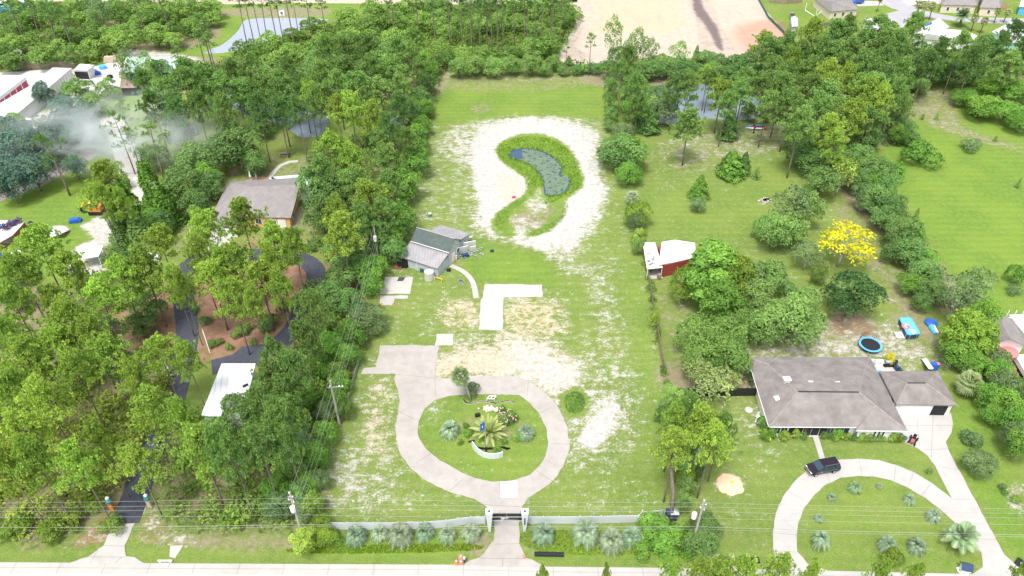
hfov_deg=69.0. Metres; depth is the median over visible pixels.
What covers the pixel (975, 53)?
pine tree
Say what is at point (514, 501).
power line
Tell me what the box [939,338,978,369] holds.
broadleaf tree
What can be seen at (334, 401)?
utility pole
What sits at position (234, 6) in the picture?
pine tree
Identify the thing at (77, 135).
broadleaf tree
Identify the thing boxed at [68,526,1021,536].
power line
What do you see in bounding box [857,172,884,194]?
broadleaf tree
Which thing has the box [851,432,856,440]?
shrub
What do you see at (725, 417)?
pine tree
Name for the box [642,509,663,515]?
concrete wall
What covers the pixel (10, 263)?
pine tree
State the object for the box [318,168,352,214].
broadleaf tree
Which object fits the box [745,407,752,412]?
round cover
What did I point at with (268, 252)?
pine tree
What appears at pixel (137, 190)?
track
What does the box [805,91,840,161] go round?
pine tree
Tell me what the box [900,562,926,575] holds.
pine tree
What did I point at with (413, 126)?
broadleaf tree
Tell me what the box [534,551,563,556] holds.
culvert pipe
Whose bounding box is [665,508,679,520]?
utility shed
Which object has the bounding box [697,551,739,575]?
pine tree
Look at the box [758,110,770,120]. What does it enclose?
broadleaf tree
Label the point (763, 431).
shrub
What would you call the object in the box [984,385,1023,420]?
broadleaf tree
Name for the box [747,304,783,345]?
broadleaf tree
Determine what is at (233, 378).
metal barn
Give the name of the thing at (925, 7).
palm tree
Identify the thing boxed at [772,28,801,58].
pine tree
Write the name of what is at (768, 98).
pine tree
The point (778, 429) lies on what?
window
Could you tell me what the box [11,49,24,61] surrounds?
palm tree
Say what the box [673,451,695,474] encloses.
broadleaf tree
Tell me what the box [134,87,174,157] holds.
pine tree
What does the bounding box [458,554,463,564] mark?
brick mailbox
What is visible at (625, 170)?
broadleaf tree
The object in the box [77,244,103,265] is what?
white carport
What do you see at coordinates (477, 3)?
pine tree
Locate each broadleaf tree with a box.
[0,112,32,129]
[0,116,19,150]
[0,128,43,169]
[0,166,31,203]
[0,258,28,280]
[3,150,58,191]
[3,283,31,308]
[7,119,38,152]
[24,134,62,158]
[31,80,57,103]
[37,118,71,150]
[46,93,84,122]
[59,123,91,152]
[59,152,88,179]
[60,77,95,100]
[68,104,103,130]
[77,92,107,115]
[79,127,107,150]
[82,0,113,31]
[85,88,111,112]
[95,76,120,98]
[96,315,120,335]
[99,246,129,266]
[107,161,129,181]
[112,48,137,81]
[119,312,156,338]
[125,288,169,323]
[132,144,170,170]
[135,48,156,77]
[141,206,168,226]
[143,65,159,103]
[145,208,175,229]
[147,57,172,78]
[159,164,204,205]
[165,184,180,206]
[166,118,195,152]
[172,140,222,178]
[175,188,214,215]
[190,160,220,179]
[192,415,234,456]
[193,170,224,201]
[196,78,221,102]
[204,133,232,164]
[205,123,265,170]
[215,119,246,144]
[219,391,254,423]
[230,90,255,111]
[239,147,268,174]
[246,115,271,138]
[250,60,271,76]
[252,363,299,396]
[257,468,288,499]
[261,491,294,520]
[271,450,303,480]
[275,64,300,82]
[284,478,309,500]
[285,406,313,430]
[286,461,309,478]
[288,523,317,555]
[289,426,314,452]
[294,493,322,522]
[295,164,346,209]
[295,384,322,411]
[298,469,318,492]
[300,59,331,81]
[300,438,330,468]
[300,490,325,519]
[302,192,337,233]
[303,48,332,70]
[304,353,333,379]
[305,331,330,354]
[306,312,337,330]
[311,420,341,444]
[311,469,331,488]
[311,512,332,531]
[312,399,334,421]
[313,83,334,112]
[313,330,343,359]
[315,277,349,315]
[315,522,338,547]
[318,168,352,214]
[319,234,354,270]
[319,361,345,383]
[323,261,356,289]
[323,385,348,409]
[328,368,353,391]
[329,52,358,73]
[334,287,364,315]
[334,318,367,348]
[334,342,362,365]
[334,396,354,418]
[342,245,367,275]
[346,302,386,337]
[349,253,388,283]
[352,42,369,62]
[353,213,393,254]
[357,61,382,79]
[358,276,384,296]
[372,218,407,250]
[377,235,407,264]
[378,38,392,53]
[382,167,424,200]
[382,198,418,231]
[384,124,409,147]
[385,64,409,85]
[396,146,430,173]
[397,83,418,101]
[397,103,423,125]
[402,123,429,152]
[410,84,432,105]
[410,114,432,133]
[413,98,434,118]
[415,71,437,92]
[417,51,431,66]
[422,60,438,76]
[448,56,468,77]
[461,55,486,76]
[483,56,503,77]
[500,54,524,75]
[520,53,542,75]
[536,62,552,76]
[546,54,560,71]
[556,65,569,74]
[569,64,584,74]
[579,63,588,72]
[587,63,602,73]
[595,131,649,167]
[596,146,612,161]
[600,60,617,76]
[602,91,617,106]
[603,13,623,59]
[603,77,619,91]
[603,106,618,119]
[603,119,616,130]
[607,45,629,66]
[609,122,634,137]
[614,135,647,160]
[614,162,644,184]
[617,66,636,83]
[620,89,640,111]
[620,97,649,122]
[621,199,653,223]
[624,27,649,62]
[626,211,646,228]
[631,238,644,252]
[635,59,656,78]
[642,37,660,60]
[642,59,665,80]
[644,84,655,96]
[647,93,663,114]
[648,84,673,105]
[649,94,682,124]
[651,53,669,70]
[654,405,666,423]
[657,383,683,407]
[658,56,681,79]
[661,401,692,415]
[667,40,690,62]
[668,264,702,304]
[670,313,712,351]
[672,59,699,78]
[673,432,701,463]
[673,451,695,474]
[674,489,694,510]
[675,473,697,493]
[676,466,695,487]
[678,237,743,301]
[680,343,713,373]
[680,522,719,557]
[681,355,712,387]
[683,322,739,366]
[688,509,724,536]
[689,63,704,77]
[689,196,706,211]
[692,365,734,405]
[694,461,705,476]
[695,49,716,64]
[696,276,746,319]
[704,53,731,70]
[709,61,723,74]
[709,314,747,348]
[710,337,754,376]
[716,249,757,295]
[717,65,738,80]
[723,306,756,339]
[723,369,742,389]
[725,54,747,74]
[736,271,776,313]
[739,259,770,293]
[741,50,758,65]
[741,103,756,120]
[744,62,764,84]
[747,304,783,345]
[749,215,773,239]
[757,211,799,250]
[757,259,788,293]
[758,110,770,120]
[763,289,828,347]
[768,184,813,223]
[776,210,810,245]
[781,129,801,146]
[783,140,810,166]
[788,284,821,313]
[789,188,828,223]
[790,241,824,269]
[795,144,827,173]
[801,130,827,148]
[803,165,840,195]
[809,266,829,284]
[813,219,877,266]
[817,145,852,174]
[819,260,830,271]
[819,269,889,317]
[828,156,860,195]
[843,142,876,167]
[844,167,877,192]
[845,127,879,150]
[849,182,874,209]
[857,155,896,181]
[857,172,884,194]
[857,183,894,214]
[858,128,884,148]
[868,205,899,230]
[870,170,901,195]
[872,193,908,217]
[877,109,902,130]
[879,236,910,262]
[882,215,925,242]
[888,122,909,143]
[892,117,919,137]
[894,236,927,266]
[895,273,926,294]
[898,217,925,241]
[902,130,921,145]
[904,40,932,54]
[905,257,943,287]
[906,60,924,83]
[907,77,931,93]
[910,291,931,311]
[911,247,941,269]
[911,277,946,303]
[925,66,947,84]
[937,307,994,355]
[938,56,955,82]
[938,274,983,321]
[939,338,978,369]
[945,60,972,88]
[950,87,977,106]
[952,265,998,303]
[959,349,991,372]
[961,446,999,480]
[963,297,1004,326]
[964,60,986,86]
[964,94,1000,118]
[964,318,1000,355]
[969,33,995,63]
[973,77,998,99]
[974,381,1005,407]
[975,57,997,70]
[977,402,1006,426]
[979,75,1021,100]
[980,66,1004,79]
[983,358,1016,382]
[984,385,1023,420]
[985,368,1019,398]
[989,99,1023,122]
[989,347,1012,370]
[992,47,1009,67]
[995,407,1023,434]
[997,421,1023,450]
[999,60,1023,75]
[1001,78,1023,103]
[1004,427,1023,460]
[1005,108,1023,132]
[1008,378,1023,401]
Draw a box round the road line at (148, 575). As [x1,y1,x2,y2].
[0,574,347,575]
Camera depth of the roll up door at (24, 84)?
215.67 m
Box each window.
[255,218,262,223]
[775,427,781,433]
[786,428,810,434]
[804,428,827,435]
[837,428,849,433]
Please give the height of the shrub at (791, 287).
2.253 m
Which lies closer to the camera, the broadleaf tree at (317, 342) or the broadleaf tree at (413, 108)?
the broadleaf tree at (317, 342)
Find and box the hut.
[119,79,138,95]
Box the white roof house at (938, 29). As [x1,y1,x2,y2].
[912,18,976,48]
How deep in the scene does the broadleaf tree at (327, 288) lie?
134.09 m
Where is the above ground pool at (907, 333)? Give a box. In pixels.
[898,317,919,338]
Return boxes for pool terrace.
[0,220,26,250]
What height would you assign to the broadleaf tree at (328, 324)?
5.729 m
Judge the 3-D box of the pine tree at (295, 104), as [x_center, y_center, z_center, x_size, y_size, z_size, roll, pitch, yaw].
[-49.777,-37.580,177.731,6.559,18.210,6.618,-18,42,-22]
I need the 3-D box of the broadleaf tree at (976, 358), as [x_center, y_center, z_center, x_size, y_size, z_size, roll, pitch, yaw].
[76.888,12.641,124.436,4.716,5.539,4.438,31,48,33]
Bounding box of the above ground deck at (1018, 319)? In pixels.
[1006,310,1023,339]
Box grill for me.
[883,360,893,366]
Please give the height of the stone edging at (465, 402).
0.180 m
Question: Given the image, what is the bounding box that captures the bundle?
[68,217,81,223]
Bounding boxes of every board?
[459,245,467,252]
[463,240,475,248]
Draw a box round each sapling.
[752,167,761,178]
[911,208,919,218]
[1015,178,1021,187]
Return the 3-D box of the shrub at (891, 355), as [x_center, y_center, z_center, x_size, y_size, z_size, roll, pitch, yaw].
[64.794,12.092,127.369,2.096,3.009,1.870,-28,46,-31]
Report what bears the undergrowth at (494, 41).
on the ground at (582, 324)
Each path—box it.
[268,160,297,176]
[292,207,303,226]
[449,264,478,297]
[813,436,824,458]
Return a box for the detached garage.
[879,371,956,414]
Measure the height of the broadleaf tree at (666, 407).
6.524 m
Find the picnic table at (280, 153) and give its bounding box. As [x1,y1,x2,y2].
[279,152,289,156]
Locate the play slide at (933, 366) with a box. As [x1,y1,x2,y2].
[922,358,939,370]
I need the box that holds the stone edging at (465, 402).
[463,398,514,404]
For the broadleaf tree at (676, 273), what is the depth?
136.57 m
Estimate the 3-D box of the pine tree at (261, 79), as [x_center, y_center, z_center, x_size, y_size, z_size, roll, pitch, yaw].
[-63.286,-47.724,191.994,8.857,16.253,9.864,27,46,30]
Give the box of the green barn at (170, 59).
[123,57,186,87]
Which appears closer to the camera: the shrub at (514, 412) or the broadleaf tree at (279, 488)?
the broadleaf tree at (279, 488)
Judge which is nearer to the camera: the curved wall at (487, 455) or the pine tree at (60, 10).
the curved wall at (487, 455)
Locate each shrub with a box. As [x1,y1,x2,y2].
[0,512,35,541]
[35,516,67,545]
[60,506,85,533]
[82,497,104,514]
[96,509,125,535]
[190,304,198,313]
[199,316,211,324]
[207,339,216,347]
[215,338,224,345]
[217,502,243,533]
[224,342,233,349]
[229,326,248,338]
[237,322,254,334]
[249,338,256,345]
[255,317,274,332]
[264,313,280,327]
[275,298,289,313]
[307,241,316,250]
[310,236,322,246]
[325,528,344,545]
[463,382,480,397]
[463,427,472,437]
[492,445,500,452]
[496,407,516,426]
[498,405,505,413]
[509,409,517,421]
[511,433,522,441]
[564,391,585,413]
[630,228,646,241]
[632,540,651,562]
[636,510,662,526]
[640,522,662,547]
[647,310,660,328]
[650,530,677,553]
[652,515,670,532]
[659,544,678,561]
[661,523,685,548]
[679,546,696,560]
[747,372,754,384]
[756,416,767,428]
[759,428,770,441]
[767,427,776,439]
[778,281,797,294]
[778,430,790,440]
[792,428,799,438]
[800,431,807,439]
[819,431,827,438]
[832,428,844,441]
[844,432,851,439]
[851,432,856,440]
[856,432,868,442]
[866,434,876,441]
[876,434,883,440]
[879,546,905,567]
[884,352,894,364]
[886,161,905,179]
[886,432,897,441]
[892,433,903,441]
[899,139,945,167]
[958,429,983,446]
[959,138,982,152]
[966,105,976,115]
[997,484,1006,490]
[1003,264,1023,283]
[1006,282,1023,295]
[1011,495,1021,503]
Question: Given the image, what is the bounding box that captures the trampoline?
[859,331,881,353]
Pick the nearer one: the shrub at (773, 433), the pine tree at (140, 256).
the shrub at (773, 433)
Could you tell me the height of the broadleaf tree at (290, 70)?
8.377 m
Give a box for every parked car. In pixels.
[805,456,840,476]
[852,0,864,3]
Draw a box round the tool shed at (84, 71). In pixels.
[74,64,94,78]
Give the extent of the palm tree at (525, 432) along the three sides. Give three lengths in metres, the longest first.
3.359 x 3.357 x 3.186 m
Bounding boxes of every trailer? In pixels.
[130,177,138,185]
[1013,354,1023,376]
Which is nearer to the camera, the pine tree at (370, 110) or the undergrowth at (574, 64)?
the pine tree at (370, 110)
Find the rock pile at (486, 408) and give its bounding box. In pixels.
[478,405,497,412]
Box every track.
[0,150,100,201]
[100,114,139,175]
[107,172,142,232]
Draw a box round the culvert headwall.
[158,560,171,566]
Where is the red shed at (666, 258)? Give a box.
[643,240,694,278]
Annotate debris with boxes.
[457,249,483,261]
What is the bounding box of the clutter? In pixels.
[396,255,407,267]
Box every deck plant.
[0,222,10,229]
[4,219,15,226]
[11,216,22,224]
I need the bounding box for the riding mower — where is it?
[907,433,918,445]
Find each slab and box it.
[380,277,412,293]
[380,295,407,305]
[435,334,453,345]
[478,284,542,330]
[500,481,517,497]
[704,554,735,568]
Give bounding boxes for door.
[10,89,16,95]
[15,84,22,92]
[21,80,28,88]
[214,228,237,237]
[277,219,286,227]
[897,405,929,414]
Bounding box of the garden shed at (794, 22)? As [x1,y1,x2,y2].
[790,16,797,32]
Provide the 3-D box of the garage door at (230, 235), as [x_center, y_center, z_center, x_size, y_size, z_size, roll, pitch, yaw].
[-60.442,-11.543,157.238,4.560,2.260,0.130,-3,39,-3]
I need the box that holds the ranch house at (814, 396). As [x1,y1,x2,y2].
[748,357,907,440]
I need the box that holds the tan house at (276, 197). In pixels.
[212,177,302,237]
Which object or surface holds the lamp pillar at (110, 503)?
on the ground at (582, 324)
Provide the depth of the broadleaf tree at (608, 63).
219.41 m
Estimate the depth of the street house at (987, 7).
266.38 m
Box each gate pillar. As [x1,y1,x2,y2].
[485,508,492,531]
[521,508,528,531]
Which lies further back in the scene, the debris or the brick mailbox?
the debris
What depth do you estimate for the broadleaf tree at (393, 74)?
211.70 m
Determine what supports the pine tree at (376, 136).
on the ground at (582, 324)
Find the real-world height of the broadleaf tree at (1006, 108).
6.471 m
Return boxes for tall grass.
[287,529,654,556]
[495,197,567,236]
[498,135,581,203]
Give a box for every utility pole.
[288,492,300,528]
[327,380,343,425]
[373,227,379,267]
[691,499,706,546]
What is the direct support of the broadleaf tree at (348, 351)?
on the ground at (582, 324)
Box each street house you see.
[863,18,880,35]
[939,0,978,13]
[978,0,1002,15]
[1017,0,1023,14]
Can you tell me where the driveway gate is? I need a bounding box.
[492,512,521,520]
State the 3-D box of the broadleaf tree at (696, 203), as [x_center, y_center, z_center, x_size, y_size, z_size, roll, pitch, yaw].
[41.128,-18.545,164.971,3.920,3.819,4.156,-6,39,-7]
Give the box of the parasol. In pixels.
[1000,346,1018,357]
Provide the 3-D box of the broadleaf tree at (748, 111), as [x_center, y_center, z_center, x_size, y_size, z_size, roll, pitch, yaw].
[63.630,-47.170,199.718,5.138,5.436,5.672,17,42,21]
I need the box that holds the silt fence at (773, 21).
[758,0,784,33]
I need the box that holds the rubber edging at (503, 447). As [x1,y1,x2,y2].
[468,440,509,449]
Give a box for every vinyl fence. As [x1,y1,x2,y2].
[325,516,484,529]
[527,510,642,523]
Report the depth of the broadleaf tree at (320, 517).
101.03 m
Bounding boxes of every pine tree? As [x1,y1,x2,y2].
[0,0,24,42]
[0,222,72,285]
[0,247,51,323]
[0,273,47,364]
[0,314,31,367]
[0,332,61,405]
[0,362,48,447]
[0,406,67,496]
[0,446,43,520]
[5,433,74,523]
[14,371,80,462]
[18,0,41,41]
[19,132,77,195]
[29,322,86,398]
[32,1,59,48]
[34,291,101,384]
[36,281,75,336]
[45,247,99,314]
[46,434,112,521]
[48,346,105,427]
[49,4,73,50]
[63,311,116,388]
[75,417,129,497]
[76,180,122,247]
[77,272,135,356]
[78,330,137,408]
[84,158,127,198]
[99,109,135,173]
[99,252,146,338]
[102,439,167,518]
[104,186,139,235]
[107,98,138,138]
[116,352,162,440]
[117,125,141,160]
[122,241,167,326]
[125,383,177,461]
[126,66,157,122]
[128,0,147,41]
[130,119,169,178]
[132,222,182,261]
[133,331,186,395]
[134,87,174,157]
[144,77,183,133]
[148,0,172,36]
[154,262,197,336]
[156,65,207,134]
[156,93,198,150]
[159,395,205,477]
[167,334,211,405]
[170,266,202,345]
[170,421,229,505]
[171,44,187,80]
[174,55,202,115]
[175,87,219,139]
[178,204,235,251]
[180,231,217,309]
[184,258,240,330]
[186,28,209,61]
[189,60,221,125]
[193,13,212,66]
[198,31,216,68]
[198,423,240,508]
[203,90,239,163]
[206,69,237,113]
[209,243,238,313]
[209,430,255,519]
[212,274,250,354]
[218,57,248,118]
[218,238,262,294]
[220,195,268,261]
[225,76,265,124]
[228,0,246,40]
[233,282,267,341]
[234,257,290,330]
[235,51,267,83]
[236,421,288,493]
[237,0,253,38]
[239,383,276,455]
[245,73,282,125]
[245,90,278,162]
[249,0,261,41]
[249,355,294,396]
[251,218,295,295]
[253,0,268,37]
[254,242,290,327]
[257,332,285,381]
[259,393,311,480]
[260,372,305,435]
[262,68,295,129]
[263,263,295,349]
[264,76,296,146]
[265,0,278,46]
[265,94,296,157]
[269,0,283,41]
[272,54,302,82]
[272,421,305,493]
[275,348,319,432]
[278,0,294,42]
[279,226,318,290]
[285,0,299,29]
[285,93,311,158]
[287,319,322,382]
[288,71,310,133]
[289,287,334,359]
[297,0,315,35]
[298,77,326,140]
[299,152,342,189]
[303,81,331,150]
[304,57,334,119]
[309,32,342,79]
[309,127,355,188]
[314,0,327,31]
[314,209,365,287]
[316,191,359,225]
[318,68,346,129]
[323,92,347,135]
[325,53,359,88]
[327,89,373,145]
[332,34,362,88]
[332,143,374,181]
[335,163,371,198]
[341,70,374,137]
[343,177,399,216]
[348,199,379,255]
[351,32,382,90]
[354,51,391,114]
[356,98,382,144]
[362,75,402,110]
[362,129,392,158]
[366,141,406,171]
[366,193,400,254]
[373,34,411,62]
[374,111,397,163]
[375,168,406,203]
[379,53,407,108]
[381,0,400,30]
[385,88,415,148]
[386,126,420,169]
[388,69,415,125]
[396,42,429,87]
[404,26,428,78]
[407,0,424,27]
[424,0,440,42]
[440,0,456,49]
[454,0,471,49]
[459,1,482,49]
[467,0,485,56]
[481,0,494,44]
[482,0,498,51]
[490,0,504,56]
[494,0,513,52]
[510,0,518,42]
[517,0,533,38]
[522,0,533,42]
[524,28,537,76]
[528,0,547,38]
[535,562,548,575]
[536,0,545,33]
[546,0,556,34]
[547,0,558,48]
[552,0,569,47]
[560,40,570,76]
[585,32,596,75]
[602,562,611,575]
[606,57,634,117]
[616,43,643,106]
[617,70,651,130]
[628,93,649,135]
[648,424,703,501]
[655,398,694,471]
[657,555,685,575]
[660,71,687,131]
[666,107,706,165]
[669,446,674,521]
[671,388,700,425]
[674,69,703,134]
[676,398,730,480]
[684,556,715,575]
[686,418,736,497]
[695,67,721,112]
[696,64,722,110]
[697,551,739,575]
[701,409,738,481]
[704,77,735,133]
[712,88,739,146]
[714,76,756,135]
[717,553,771,575]
[729,66,757,123]
[747,34,790,92]
[748,28,776,68]
[748,69,777,132]
[755,89,783,147]
[756,53,783,105]
[760,549,796,575]
[764,69,803,137]
[765,85,811,151]
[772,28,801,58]
[773,58,802,123]
[776,104,823,177]
[782,45,801,72]
[785,37,816,82]
[793,15,824,44]
[795,53,819,104]
[795,72,821,125]
[797,556,824,575]
[802,32,832,97]
[802,77,849,130]
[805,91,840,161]
[806,112,853,161]
[808,70,851,96]
[815,57,845,118]
[818,38,853,74]
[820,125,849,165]
[821,17,856,41]
[827,60,858,104]
[831,98,873,150]
[836,13,862,39]
[836,35,871,81]
[844,47,872,100]
[846,74,887,115]
[847,71,891,102]
[848,26,878,73]
[850,105,893,143]
[856,12,899,49]
[859,56,887,88]
[860,555,895,575]
[862,23,902,55]
[862,80,896,124]
[870,42,898,74]
[879,28,913,72]
[880,74,913,140]
[882,56,919,104]
[888,93,914,136]
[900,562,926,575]
[901,10,929,55]
[910,48,946,104]
[922,34,951,92]
[943,27,978,93]
[954,44,985,105]
[982,29,1013,91]
[984,48,1023,103]
[995,18,1023,51]
[1005,35,1023,84]
[1009,557,1023,575]
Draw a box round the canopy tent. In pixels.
[49,226,68,236]
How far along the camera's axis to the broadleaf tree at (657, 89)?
199.69 m
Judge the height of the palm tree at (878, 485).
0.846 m
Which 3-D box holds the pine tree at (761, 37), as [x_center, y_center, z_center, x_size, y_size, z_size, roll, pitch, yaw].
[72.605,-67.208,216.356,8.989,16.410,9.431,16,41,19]
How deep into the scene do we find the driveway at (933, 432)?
107.93 m
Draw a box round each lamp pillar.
[105,496,115,510]
[143,494,152,507]
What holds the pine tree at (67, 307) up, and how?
on the ground at (582, 324)
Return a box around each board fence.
[3,60,75,69]
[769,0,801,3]
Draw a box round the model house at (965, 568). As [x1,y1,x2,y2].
[957,561,973,574]
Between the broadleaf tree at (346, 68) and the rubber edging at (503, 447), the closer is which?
the rubber edging at (503, 447)
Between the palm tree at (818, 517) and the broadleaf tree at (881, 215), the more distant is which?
the broadleaf tree at (881, 215)
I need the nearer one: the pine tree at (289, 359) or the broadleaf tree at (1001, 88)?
the pine tree at (289, 359)
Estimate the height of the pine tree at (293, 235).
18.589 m
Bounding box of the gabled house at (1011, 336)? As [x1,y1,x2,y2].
[987,315,1023,354]
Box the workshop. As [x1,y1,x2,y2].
[399,225,469,275]
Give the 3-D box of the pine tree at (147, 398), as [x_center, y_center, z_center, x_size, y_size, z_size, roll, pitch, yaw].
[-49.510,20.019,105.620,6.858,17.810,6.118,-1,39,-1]
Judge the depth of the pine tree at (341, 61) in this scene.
197.19 m
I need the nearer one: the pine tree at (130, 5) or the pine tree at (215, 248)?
the pine tree at (215, 248)
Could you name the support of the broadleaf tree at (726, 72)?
on the ground at (582, 324)
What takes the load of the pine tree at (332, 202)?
on the ground at (582, 324)
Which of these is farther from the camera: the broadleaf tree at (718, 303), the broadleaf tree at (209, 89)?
the broadleaf tree at (209, 89)
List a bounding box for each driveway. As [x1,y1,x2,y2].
[70,523,144,563]
[112,249,325,522]
[234,344,267,363]
[361,345,569,567]
[773,412,1018,574]
[855,1,883,5]
[887,10,911,27]
[902,0,941,4]
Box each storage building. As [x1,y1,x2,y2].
[0,67,73,130]
[0,75,28,102]
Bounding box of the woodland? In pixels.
[0,0,577,70]
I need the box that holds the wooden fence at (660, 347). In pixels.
[642,247,665,368]
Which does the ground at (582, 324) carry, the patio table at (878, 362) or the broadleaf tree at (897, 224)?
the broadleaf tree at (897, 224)
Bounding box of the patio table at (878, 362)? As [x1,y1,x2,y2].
[873,359,883,366]
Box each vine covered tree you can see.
[72,266,87,293]
[105,208,132,247]
[106,178,142,246]
[124,211,159,256]
[135,159,158,210]
[148,181,189,235]
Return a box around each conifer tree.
[564,56,573,65]
[635,101,651,122]
[636,104,663,135]
[686,174,711,198]
[689,45,699,65]
[715,150,746,182]
[715,151,736,176]
[716,110,741,140]
[737,151,750,174]
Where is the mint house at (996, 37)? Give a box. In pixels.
[990,21,1023,49]
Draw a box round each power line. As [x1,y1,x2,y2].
[0,524,1018,534]
[21,508,986,517]
[22,503,1023,513]
[33,498,1007,508]
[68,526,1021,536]
[158,515,1023,524]
[290,231,372,489]
[294,235,375,502]
[296,242,375,507]
[298,248,376,514]
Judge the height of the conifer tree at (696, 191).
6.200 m
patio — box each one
[207,231,230,247]
[249,177,268,179]
[871,359,895,370]
[991,357,1020,374]
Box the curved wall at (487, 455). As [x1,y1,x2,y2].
[472,441,502,458]
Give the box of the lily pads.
[522,149,568,194]
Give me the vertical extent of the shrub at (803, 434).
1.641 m
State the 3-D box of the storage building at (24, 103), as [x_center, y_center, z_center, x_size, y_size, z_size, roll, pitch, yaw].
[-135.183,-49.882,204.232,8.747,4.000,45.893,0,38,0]
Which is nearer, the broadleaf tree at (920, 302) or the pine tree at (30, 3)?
the broadleaf tree at (920, 302)
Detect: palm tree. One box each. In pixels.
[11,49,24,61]
[345,524,369,547]
[370,524,389,544]
[386,522,413,550]
[414,521,435,543]
[438,419,460,440]
[438,525,457,545]
[450,365,470,401]
[459,523,482,543]
[470,413,506,445]
[516,424,535,442]
[531,521,555,546]
[569,518,599,551]
[596,527,625,557]
[620,525,642,550]
[625,191,638,203]
[808,530,830,551]
[812,513,822,522]
[826,493,836,502]
[846,481,861,494]
[856,196,868,210]
[876,483,881,489]
[876,535,897,556]
[903,493,915,506]
[905,536,925,558]
[914,0,923,10]
[921,1,930,11]
[924,509,941,524]
[929,1,937,19]
[940,521,980,554]
[953,369,983,397]
[954,7,970,26]
[969,14,979,31]
[979,16,988,33]
[993,7,1001,22]
[1003,8,1012,22]
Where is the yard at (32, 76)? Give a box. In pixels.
[0,59,121,93]
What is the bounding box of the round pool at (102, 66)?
[98,64,106,69]
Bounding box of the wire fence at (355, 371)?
[347,360,358,402]
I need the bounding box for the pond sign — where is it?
[279,10,284,15]
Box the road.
[881,0,1023,22]
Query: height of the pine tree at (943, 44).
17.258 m
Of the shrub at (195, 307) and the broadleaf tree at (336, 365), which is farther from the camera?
the shrub at (195, 307)
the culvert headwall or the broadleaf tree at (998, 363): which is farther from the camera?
the broadleaf tree at (998, 363)
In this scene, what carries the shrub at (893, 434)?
on the ground at (582, 324)
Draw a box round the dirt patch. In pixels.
[798,21,832,35]
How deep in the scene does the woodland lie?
244.35 m
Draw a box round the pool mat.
[894,332,904,337]
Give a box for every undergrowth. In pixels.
[0,0,215,68]
[0,113,102,190]
[0,319,160,391]
[0,362,181,548]
[120,0,584,89]
[150,310,366,535]
[290,276,365,340]
[304,67,443,253]
[552,46,1023,82]
[626,520,717,560]
[641,253,671,388]
[669,394,697,509]
[760,81,915,151]
[804,147,964,308]
[948,310,1023,420]
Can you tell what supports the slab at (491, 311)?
on the ground at (582, 324)
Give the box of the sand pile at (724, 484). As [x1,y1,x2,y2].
[716,473,743,495]
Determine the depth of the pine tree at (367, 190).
146.17 m
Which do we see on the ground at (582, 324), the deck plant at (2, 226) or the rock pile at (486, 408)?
the rock pile at (486, 408)
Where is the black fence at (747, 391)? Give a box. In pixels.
[672,387,756,396]
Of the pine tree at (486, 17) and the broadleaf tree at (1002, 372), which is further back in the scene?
the pine tree at (486, 17)
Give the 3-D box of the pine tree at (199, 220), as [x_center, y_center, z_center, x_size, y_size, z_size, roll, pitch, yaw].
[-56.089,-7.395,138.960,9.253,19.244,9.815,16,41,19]
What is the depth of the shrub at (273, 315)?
134.76 m
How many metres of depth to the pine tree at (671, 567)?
84.94 m
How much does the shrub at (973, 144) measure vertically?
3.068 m
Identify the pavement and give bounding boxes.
[0,562,1009,575]
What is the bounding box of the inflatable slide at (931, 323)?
[925,318,938,333]
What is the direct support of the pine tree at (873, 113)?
on the ground at (582, 324)
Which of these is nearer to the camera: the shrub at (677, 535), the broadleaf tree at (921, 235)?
the shrub at (677, 535)
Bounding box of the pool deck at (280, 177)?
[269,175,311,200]
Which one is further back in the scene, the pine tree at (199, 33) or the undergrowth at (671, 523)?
the pine tree at (199, 33)
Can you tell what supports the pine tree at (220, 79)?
on the ground at (582, 324)
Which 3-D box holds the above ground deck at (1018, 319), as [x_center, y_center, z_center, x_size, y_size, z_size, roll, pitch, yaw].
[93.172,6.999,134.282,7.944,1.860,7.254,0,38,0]
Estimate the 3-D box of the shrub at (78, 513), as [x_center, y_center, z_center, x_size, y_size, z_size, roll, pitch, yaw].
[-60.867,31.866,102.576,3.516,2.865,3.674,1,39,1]
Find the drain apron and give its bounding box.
[169,545,182,557]
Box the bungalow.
[813,0,858,18]
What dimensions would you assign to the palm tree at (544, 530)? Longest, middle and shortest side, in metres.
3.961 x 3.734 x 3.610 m
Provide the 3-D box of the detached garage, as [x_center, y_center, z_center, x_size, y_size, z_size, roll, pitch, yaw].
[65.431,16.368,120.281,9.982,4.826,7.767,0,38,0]
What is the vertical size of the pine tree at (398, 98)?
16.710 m
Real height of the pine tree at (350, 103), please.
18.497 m
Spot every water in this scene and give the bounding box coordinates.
[204,18,327,53]
[224,86,327,137]
[508,148,570,195]
[651,85,762,123]
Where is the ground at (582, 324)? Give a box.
[0,0,1023,574]
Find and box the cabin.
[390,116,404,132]
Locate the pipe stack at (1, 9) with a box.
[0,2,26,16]
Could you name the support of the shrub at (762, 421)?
on the ground at (582, 324)
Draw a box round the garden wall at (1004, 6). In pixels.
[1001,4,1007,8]
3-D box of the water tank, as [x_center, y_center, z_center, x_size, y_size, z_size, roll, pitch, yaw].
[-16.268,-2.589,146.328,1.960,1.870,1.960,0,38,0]
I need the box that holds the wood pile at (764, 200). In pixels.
[758,197,771,204]
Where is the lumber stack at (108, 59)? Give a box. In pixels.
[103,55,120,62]
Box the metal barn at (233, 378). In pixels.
[202,363,258,432]
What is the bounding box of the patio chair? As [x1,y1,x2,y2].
[893,365,901,370]
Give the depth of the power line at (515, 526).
97.99 m
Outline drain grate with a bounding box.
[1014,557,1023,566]
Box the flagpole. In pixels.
[480,422,486,452]
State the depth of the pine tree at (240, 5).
232.37 m
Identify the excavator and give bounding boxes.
[79,201,106,215]
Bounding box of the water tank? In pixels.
[424,269,433,281]

